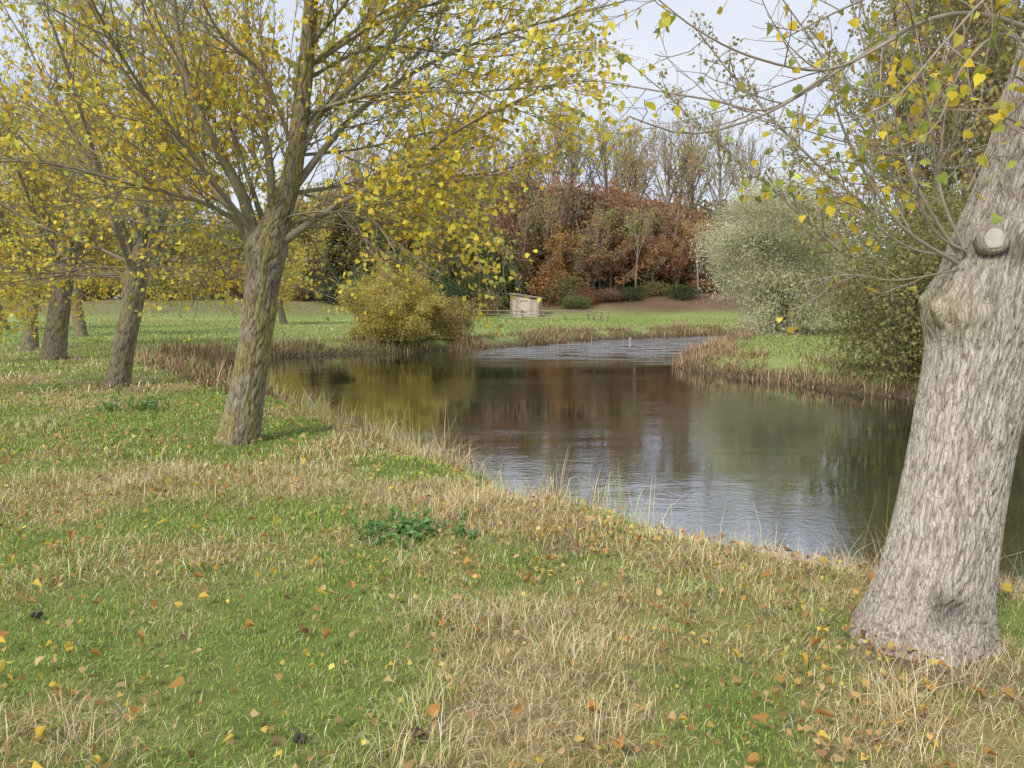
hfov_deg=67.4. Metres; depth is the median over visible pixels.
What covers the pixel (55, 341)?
pollard poplar
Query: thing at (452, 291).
understorey shrub
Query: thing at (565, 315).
rail fence
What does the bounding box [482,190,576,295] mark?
woodland tree
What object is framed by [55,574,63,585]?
fallen leaf
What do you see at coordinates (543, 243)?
woodland tree
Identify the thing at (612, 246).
woodland tree
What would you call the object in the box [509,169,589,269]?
woodland tree
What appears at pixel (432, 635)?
fallen leaf
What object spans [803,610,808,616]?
fallen leaf
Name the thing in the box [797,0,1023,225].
tall poplar
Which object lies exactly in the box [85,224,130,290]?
woodland tree
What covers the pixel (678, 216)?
slender tree
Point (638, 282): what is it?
understorey shrub
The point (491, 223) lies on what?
slender tree
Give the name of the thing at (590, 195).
woodland tree
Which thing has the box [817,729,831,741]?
fallen leaf
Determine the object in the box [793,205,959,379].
riverside shrub
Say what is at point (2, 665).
fallen leaf
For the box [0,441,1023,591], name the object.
meadow grass
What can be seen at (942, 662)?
fallen leaf
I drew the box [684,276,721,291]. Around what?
understorey shrub
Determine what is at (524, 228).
slender tree
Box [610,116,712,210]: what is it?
tall poplar
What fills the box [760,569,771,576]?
fallen leaf
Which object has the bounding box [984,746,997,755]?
fallen leaf
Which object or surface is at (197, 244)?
woodland tree
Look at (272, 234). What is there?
pollard poplar
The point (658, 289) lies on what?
understorey shrub
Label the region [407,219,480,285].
woodland tree
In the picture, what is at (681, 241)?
woodland tree
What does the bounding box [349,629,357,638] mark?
fallen leaf
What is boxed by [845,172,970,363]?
riverside shrub
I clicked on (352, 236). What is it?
woodland tree
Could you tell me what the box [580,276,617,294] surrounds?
understorey shrub
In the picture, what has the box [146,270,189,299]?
understorey shrub
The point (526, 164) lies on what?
tall poplar
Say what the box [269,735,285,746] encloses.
fallen leaf
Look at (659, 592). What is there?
fallen leaf
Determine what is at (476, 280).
understorey shrub
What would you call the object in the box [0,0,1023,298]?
sky
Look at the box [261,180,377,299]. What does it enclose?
woodland tree
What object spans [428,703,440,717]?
fallen leaf
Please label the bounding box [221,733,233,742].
fallen leaf
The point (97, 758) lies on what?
fallen leaf
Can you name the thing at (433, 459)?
meadow grass
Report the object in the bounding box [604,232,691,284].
woodland tree
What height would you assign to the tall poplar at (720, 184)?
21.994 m
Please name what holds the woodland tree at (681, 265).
on the ground at (650, 305)
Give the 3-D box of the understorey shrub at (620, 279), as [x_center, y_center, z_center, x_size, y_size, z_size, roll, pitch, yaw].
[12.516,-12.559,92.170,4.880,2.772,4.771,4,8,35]
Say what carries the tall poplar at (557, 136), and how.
on the ground at (650, 305)
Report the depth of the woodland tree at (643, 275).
88.54 m
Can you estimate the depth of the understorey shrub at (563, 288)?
84.94 m
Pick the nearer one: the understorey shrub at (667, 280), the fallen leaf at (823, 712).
the fallen leaf at (823, 712)
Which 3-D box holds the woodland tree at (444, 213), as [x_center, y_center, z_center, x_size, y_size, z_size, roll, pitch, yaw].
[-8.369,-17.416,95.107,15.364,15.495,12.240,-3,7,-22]
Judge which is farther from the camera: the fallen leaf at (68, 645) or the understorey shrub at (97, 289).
the understorey shrub at (97, 289)
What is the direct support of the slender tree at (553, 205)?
on the ground at (650, 305)
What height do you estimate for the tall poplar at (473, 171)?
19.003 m
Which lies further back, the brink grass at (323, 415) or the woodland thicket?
the woodland thicket
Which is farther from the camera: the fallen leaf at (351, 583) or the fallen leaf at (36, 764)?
the fallen leaf at (351, 583)
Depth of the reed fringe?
26.02 m
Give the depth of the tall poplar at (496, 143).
104.57 m
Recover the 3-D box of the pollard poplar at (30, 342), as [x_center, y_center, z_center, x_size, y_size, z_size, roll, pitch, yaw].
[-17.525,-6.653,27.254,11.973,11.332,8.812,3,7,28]
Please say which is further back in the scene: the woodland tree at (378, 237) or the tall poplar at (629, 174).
the tall poplar at (629, 174)
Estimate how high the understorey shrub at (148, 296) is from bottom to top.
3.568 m
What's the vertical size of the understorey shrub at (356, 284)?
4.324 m
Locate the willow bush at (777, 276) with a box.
[689,166,869,335]
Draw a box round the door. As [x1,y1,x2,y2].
[520,297,529,316]
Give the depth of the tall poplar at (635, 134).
109.17 m
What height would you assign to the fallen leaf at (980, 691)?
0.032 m
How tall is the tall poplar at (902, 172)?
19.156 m
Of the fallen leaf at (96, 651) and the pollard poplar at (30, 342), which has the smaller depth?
the fallen leaf at (96, 651)
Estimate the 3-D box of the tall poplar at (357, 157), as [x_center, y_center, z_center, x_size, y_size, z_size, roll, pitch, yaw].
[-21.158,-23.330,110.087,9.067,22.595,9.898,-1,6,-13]
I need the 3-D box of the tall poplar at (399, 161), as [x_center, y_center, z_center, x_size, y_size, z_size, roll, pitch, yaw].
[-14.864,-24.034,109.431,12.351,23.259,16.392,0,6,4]
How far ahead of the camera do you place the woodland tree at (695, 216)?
95.39 m
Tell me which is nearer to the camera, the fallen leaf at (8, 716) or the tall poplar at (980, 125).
the fallen leaf at (8, 716)
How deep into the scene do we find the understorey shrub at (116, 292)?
87.92 m
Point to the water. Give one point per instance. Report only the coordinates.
(804, 465)
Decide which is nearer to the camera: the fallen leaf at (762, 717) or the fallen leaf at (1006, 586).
the fallen leaf at (762, 717)
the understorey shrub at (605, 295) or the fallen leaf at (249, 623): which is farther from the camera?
the understorey shrub at (605, 295)
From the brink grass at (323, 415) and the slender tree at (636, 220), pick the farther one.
the slender tree at (636, 220)
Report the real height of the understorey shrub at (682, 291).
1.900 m
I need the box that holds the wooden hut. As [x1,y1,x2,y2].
[509,293,544,316]
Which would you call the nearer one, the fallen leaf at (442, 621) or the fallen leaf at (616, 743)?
the fallen leaf at (616, 743)
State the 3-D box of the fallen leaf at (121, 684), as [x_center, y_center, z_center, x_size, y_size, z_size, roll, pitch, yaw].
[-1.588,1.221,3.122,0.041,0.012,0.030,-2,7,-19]
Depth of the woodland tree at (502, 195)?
90.46 m
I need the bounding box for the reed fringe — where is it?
[133,319,921,422]
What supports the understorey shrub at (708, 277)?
on the ground at (650, 305)
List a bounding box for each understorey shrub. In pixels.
[46,268,98,299]
[81,271,120,299]
[85,263,121,298]
[109,280,122,298]
[145,274,168,300]
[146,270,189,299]
[170,263,229,299]
[206,264,245,298]
[210,278,238,298]
[279,277,323,300]
[285,262,349,299]
[308,277,348,304]
[335,269,386,301]
[394,273,448,309]
[429,274,477,308]
[442,268,510,314]
[467,286,509,315]
[497,280,525,307]
[520,264,578,304]
[537,268,591,306]
[556,292,598,308]
[562,285,600,304]
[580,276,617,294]
[589,285,628,301]
[601,271,633,290]
[612,285,648,300]
[621,275,651,289]
[637,279,673,294]
[651,271,682,286]
[662,283,705,298]
[674,273,707,285]
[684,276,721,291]
[695,271,732,280]
[704,274,739,289]
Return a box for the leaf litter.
[0,376,1023,767]
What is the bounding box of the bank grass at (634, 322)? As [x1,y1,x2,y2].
[0,301,919,366]
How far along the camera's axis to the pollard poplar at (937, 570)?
3.41 m
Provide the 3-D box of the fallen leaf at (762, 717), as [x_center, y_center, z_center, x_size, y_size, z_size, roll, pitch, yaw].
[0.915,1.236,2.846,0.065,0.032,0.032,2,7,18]
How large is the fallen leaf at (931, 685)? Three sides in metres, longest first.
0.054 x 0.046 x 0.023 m
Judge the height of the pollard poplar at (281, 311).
8.241 m
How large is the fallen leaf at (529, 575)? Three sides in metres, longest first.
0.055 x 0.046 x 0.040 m
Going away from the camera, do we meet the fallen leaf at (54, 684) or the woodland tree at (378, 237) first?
the fallen leaf at (54, 684)
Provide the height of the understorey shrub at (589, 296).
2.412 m
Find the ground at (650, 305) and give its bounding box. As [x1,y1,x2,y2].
[0,267,1023,767]
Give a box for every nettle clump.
[95,393,168,411]
[351,503,477,548]
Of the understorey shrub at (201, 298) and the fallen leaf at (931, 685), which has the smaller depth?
the fallen leaf at (931, 685)
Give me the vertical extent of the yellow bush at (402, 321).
3.616 m
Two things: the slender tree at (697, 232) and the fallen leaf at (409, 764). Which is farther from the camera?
the slender tree at (697, 232)
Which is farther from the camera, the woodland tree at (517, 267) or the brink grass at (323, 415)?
the woodland tree at (517, 267)
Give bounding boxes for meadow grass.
[0,336,480,407]
[0,387,518,494]
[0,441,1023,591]
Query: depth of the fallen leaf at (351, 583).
4.15 m
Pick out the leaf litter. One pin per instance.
(642, 706)
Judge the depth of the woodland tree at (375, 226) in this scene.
93.40 m
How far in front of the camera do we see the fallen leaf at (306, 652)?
3.40 m
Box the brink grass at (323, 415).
[265,377,1023,589]
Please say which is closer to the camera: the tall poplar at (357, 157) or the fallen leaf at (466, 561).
the fallen leaf at (466, 561)
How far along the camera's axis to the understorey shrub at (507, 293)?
86.35 m
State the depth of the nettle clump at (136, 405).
11.25 m
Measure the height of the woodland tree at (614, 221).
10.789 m
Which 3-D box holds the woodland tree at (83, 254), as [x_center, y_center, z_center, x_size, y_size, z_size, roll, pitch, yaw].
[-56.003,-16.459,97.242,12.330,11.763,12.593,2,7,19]
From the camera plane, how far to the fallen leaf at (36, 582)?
4.20 m
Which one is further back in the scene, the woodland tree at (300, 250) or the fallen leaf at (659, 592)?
the woodland tree at (300, 250)
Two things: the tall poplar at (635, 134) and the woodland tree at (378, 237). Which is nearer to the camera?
the woodland tree at (378, 237)
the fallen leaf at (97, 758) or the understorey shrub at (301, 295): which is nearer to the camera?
the fallen leaf at (97, 758)
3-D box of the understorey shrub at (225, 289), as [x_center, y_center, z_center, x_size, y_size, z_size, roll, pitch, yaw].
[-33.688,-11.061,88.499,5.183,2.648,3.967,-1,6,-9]
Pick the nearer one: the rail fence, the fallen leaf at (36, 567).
the fallen leaf at (36, 567)
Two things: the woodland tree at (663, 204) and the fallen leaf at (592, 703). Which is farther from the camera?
the woodland tree at (663, 204)
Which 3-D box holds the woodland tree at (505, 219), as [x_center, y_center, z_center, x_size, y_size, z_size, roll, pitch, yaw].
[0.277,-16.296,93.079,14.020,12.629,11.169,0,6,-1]
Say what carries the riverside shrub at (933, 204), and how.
on the ground at (650, 305)
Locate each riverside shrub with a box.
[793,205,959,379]
[827,164,981,356]
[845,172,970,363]
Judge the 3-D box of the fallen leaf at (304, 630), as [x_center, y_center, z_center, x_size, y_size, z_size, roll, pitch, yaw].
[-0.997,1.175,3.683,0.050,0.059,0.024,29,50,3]
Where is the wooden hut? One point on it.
(528, 303)
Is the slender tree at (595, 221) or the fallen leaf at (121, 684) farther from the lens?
the slender tree at (595, 221)
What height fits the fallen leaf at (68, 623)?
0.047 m
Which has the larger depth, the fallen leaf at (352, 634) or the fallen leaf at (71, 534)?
the fallen leaf at (71, 534)
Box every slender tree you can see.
[471,197,511,249]
[497,207,541,293]
[532,191,564,289]
[548,188,585,252]
[572,204,616,290]
[624,196,657,287]
[641,219,671,280]
[654,200,689,281]
[681,215,715,293]
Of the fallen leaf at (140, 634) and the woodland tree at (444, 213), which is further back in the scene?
the woodland tree at (444, 213)
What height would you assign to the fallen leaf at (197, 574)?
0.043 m
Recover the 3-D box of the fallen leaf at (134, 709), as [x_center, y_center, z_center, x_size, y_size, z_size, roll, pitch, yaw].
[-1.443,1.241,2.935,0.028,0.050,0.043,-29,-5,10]
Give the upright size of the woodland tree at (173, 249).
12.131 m
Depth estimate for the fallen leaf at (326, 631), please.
3.58 m
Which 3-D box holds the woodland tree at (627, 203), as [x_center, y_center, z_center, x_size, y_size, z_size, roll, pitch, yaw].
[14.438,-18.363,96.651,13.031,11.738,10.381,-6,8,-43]
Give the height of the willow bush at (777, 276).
9.228 m
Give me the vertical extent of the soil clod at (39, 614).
0.032 m
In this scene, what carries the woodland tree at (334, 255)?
on the ground at (650, 305)
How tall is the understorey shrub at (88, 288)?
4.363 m
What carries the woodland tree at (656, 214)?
on the ground at (650, 305)
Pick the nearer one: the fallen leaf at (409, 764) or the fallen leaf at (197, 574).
the fallen leaf at (409, 764)
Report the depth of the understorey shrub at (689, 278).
90.38 m
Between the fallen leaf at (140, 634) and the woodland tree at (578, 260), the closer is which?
the fallen leaf at (140, 634)
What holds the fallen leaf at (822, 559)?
on the ground at (650, 305)
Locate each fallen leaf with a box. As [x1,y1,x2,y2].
[0,630,5,636]
[0,662,5,673]
[4,712,16,719]
[6,554,14,565]
[31,564,39,570]
[31,579,41,585]
[32,761,42,767]
[34,656,44,665]
[35,726,47,742]
[49,682,59,685]
[50,657,56,663]
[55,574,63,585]
[59,618,71,627]
[63,641,72,650]
[68,530,75,540]
[88,648,102,655]
[92,755,100,762]
[115,681,125,686]
[129,705,141,713]
[137,630,143,641]
[168,676,185,687]
[194,571,203,576]
[198,592,208,597]
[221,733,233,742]
[243,619,255,628]
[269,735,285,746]
[273,750,282,755]
[274,515,280,523]
[300,625,308,633]
[304,648,308,655]
[317,588,327,593]
[322,627,330,638]
[348,580,355,587]
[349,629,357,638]
[384,673,391,680]
[404,758,416,767]
[426,632,435,640]
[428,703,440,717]
[438,618,444,625]
[463,558,471,563]
[512,703,522,711]
[525,571,531,578]
[586,699,599,712]
[612,736,624,747]
[656,588,662,595]
[666,711,675,722]
[694,533,703,540]
[731,649,740,657]
[748,752,759,763]
[751,713,767,723]
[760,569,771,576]
[774,675,782,682]
[800,652,807,669]
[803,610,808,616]
[811,636,821,646]
[815,708,836,717]
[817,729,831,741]
[819,736,826,745]
[820,556,825,562]
[833,753,843,761]
[867,573,874,583]
[918,704,928,711]
[926,681,937,689]
[939,660,947,666]
[944,758,956,766]
[973,686,982,695]
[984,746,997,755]
[1002,582,1011,590]
[1002,686,1018,699]
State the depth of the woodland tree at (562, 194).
91.10 m
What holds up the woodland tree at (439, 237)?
on the ground at (650, 305)
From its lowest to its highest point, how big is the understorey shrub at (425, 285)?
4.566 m
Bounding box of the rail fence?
[473,308,608,321]
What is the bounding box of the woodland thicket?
[227,188,892,297]
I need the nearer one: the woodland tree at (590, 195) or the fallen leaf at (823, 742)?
the fallen leaf at (823, 742)
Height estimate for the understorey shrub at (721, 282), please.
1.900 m
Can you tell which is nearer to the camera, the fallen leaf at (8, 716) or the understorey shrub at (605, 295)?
the fallen leaf at (8, 716)
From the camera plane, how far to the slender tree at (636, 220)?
86.42 m
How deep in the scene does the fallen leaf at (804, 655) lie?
3.35 m
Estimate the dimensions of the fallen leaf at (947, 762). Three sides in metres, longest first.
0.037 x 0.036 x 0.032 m
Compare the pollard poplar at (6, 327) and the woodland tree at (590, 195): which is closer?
the pollard poplar at (6, 327)
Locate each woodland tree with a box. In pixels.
[24,226,108,295]
[81,220,174,278]
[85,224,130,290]
[118,218,216,297]
[153,210,243,297]
[188,208,243,297]
[213,205,294,293]
[240,200,342,279]
[254,185,347,280]
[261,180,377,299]
[298,165,380,297]
[329,177,439,278]
[330,182,423,292]
[357,162,424,279]
[375,191,495,282]
[388,178,502,293]
[401,168,478,287]
[402,198,507,281]
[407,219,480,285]
[443,222,515,294]
[445,165,505,231]
[445,171,544,249]
[459,175,557,273]
[460,195,568,282]
[467,166,575,290]
[467,234,533,307]
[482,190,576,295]
[505,226,564,297]
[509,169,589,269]
[518,215,587,285]
[528,228,582,280]
[539,177,605,284]
[546,217,616,284]
[550,185,630,275]
[556,245,616,289]
[561,220,634,296]
[561,233,606,294]
[572,204,662,289]
[576,228,661,288]
[584,247,647,289]
[588,178,648,226]
[593,191,672,278]
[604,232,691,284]
[609,240,673,290]
[612,201,675,279]
[643,251,709,287]
[644,234,682,281]
[647,193,723,249]
[651,217,729,273]
[669,206,721,273]
[669,234,721,276]
[674,247,742,282]
[678,218,727,269]
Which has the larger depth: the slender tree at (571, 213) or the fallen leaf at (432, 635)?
the slender tree at (571, 213)
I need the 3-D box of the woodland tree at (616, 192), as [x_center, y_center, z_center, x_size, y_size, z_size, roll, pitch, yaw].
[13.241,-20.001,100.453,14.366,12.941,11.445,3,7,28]
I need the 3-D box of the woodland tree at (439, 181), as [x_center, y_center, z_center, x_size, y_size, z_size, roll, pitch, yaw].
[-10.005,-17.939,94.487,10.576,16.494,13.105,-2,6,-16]
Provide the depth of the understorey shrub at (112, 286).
88.19 m
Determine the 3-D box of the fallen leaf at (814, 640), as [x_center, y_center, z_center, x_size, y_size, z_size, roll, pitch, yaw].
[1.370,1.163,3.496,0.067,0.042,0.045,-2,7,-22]
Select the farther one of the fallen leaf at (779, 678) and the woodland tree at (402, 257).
the woodland tree at (402, 257)
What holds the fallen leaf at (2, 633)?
on the ground at (650, 305)
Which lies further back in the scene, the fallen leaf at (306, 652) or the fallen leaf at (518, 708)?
the fallen leaf at (306, 652)
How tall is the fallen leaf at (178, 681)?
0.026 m
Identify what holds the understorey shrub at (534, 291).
on the ground at (650, 305)
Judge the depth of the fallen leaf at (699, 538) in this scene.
5.00 m
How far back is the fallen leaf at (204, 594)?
4.04 m
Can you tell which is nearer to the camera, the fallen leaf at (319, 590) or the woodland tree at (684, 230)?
the fallen leaf at (319, 590)
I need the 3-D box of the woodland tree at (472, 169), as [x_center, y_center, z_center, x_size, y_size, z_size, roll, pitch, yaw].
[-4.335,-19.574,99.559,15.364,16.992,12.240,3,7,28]
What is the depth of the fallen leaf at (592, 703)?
2.92 m
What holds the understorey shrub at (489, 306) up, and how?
on the ground at (650, 305)
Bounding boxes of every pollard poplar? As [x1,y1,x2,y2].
[0,0,244,359]
[0,0,368,387]
[0,0,646,445]
[0,56,159,350]
[0,101,174,336]
[0,160,52,329]
[233,222,330,324]
[553,0,1023,666]
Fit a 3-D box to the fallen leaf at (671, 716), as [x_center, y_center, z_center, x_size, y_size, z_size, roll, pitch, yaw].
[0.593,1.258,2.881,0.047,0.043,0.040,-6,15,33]
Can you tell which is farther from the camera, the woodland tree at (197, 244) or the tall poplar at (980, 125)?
the woodland tree at (197, 244)
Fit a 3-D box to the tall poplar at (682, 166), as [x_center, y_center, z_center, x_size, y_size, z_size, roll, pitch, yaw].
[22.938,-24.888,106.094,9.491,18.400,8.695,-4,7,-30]
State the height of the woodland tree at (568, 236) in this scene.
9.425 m
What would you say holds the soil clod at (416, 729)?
on the ground at (650, 305)
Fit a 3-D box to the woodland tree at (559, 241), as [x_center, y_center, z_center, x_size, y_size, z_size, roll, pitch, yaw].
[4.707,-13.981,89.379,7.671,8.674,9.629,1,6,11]
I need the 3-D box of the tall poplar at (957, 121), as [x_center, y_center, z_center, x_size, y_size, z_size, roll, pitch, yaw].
[16.734,-6.191,29.333,9.179,10.115,7.023,-5,8,-40]
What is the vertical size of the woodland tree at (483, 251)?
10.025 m
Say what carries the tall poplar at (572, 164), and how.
on the ground at (650, 305)
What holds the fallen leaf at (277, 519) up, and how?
on the ground at (650, 305)
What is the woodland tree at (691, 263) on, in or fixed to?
on the ground at (650, 305)
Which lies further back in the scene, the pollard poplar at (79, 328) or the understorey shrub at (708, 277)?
the understorey shrub at (708, 277)
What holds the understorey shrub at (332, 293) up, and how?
on the ground at (650, 305)
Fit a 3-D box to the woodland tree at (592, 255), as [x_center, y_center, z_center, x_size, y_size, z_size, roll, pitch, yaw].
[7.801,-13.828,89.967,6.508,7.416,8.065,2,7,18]
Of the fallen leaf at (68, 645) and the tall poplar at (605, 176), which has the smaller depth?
the fallen leaf at (68, 645)
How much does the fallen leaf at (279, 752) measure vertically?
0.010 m
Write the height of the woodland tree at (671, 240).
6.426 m
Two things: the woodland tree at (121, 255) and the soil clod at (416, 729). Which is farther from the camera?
the woodland tree at (121, 255)
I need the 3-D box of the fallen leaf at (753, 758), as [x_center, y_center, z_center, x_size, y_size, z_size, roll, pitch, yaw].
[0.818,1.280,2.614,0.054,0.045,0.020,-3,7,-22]
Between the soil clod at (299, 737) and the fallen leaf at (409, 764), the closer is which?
the fallen leaf at (409, 764)
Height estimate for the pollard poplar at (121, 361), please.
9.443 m
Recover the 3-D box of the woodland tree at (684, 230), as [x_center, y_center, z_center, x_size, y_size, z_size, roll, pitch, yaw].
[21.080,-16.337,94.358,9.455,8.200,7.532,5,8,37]
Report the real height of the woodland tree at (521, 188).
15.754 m
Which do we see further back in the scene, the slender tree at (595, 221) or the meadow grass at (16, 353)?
the slender tree at (595, 221)
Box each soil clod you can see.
[29,611,42,617]
[292,732,306,742]
[411,726,423,737]
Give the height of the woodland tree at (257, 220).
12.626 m
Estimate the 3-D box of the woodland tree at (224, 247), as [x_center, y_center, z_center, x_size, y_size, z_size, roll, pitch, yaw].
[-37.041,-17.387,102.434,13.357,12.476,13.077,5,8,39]
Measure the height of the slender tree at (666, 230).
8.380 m
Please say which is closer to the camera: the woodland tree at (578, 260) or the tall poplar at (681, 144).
the woodland tree at (578, 260)
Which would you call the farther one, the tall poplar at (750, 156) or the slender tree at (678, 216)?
the tall poplar at (750, 156)
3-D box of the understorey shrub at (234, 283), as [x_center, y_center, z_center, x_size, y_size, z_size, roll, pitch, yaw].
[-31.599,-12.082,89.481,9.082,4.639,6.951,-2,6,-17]
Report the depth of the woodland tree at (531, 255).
87.00 m
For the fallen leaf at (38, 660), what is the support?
on the ground at (650, 305)
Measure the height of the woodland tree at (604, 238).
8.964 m
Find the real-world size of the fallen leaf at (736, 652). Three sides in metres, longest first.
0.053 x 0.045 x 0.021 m
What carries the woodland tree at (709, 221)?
on the ground at (650, 305)
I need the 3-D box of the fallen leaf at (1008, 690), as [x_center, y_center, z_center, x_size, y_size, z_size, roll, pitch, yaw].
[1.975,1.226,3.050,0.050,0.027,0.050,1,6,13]
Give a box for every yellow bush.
[333,266,448,341]
[426,293,478,338]
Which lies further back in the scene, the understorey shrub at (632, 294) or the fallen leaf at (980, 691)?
the understorey shrub at (632, 294)
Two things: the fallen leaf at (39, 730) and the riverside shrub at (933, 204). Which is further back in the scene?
the riverside shrub at (933, 204)
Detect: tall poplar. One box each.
[330,141,380,196]
[366,135,446,273]
[408,105,490,182]
[429,124,555,184]
[435,152,514,189]
[498,142,552,207]
[518,97,596,193]
[544,120,616,266]
[571,115,652,193]
[602,141,657,200]
[608,118,662,201]
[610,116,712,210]
[643,135,724,208]
[657,0,1023,307]
[658,115,718,209]
[687,112,766,218]
[713,132,773,268]
[771,0,1013,266]
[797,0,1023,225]
[849,78,990,266]
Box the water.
[216,329,1023,587]
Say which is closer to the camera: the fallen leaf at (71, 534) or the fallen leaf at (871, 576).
the fallen leaf at (871, 576)
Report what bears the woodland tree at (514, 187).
on the ground at (650, 305)
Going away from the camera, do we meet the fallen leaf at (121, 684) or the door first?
the fallen leaf at (121, 684)
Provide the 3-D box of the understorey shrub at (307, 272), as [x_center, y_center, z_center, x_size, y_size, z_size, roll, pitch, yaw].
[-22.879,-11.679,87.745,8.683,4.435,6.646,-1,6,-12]
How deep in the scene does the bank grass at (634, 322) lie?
52.05 m
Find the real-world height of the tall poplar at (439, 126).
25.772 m
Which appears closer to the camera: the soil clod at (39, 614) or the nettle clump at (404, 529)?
the soil clod at (39, 614)
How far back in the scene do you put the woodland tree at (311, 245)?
92.32 m
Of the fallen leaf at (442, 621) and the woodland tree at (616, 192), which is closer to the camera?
the fallen leaf at (442, 621)
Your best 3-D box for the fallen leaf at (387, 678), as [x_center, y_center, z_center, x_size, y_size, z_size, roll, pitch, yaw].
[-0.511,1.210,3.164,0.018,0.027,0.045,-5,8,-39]
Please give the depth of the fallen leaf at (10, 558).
4.59 m
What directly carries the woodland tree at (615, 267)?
on the ground at (650, 305)

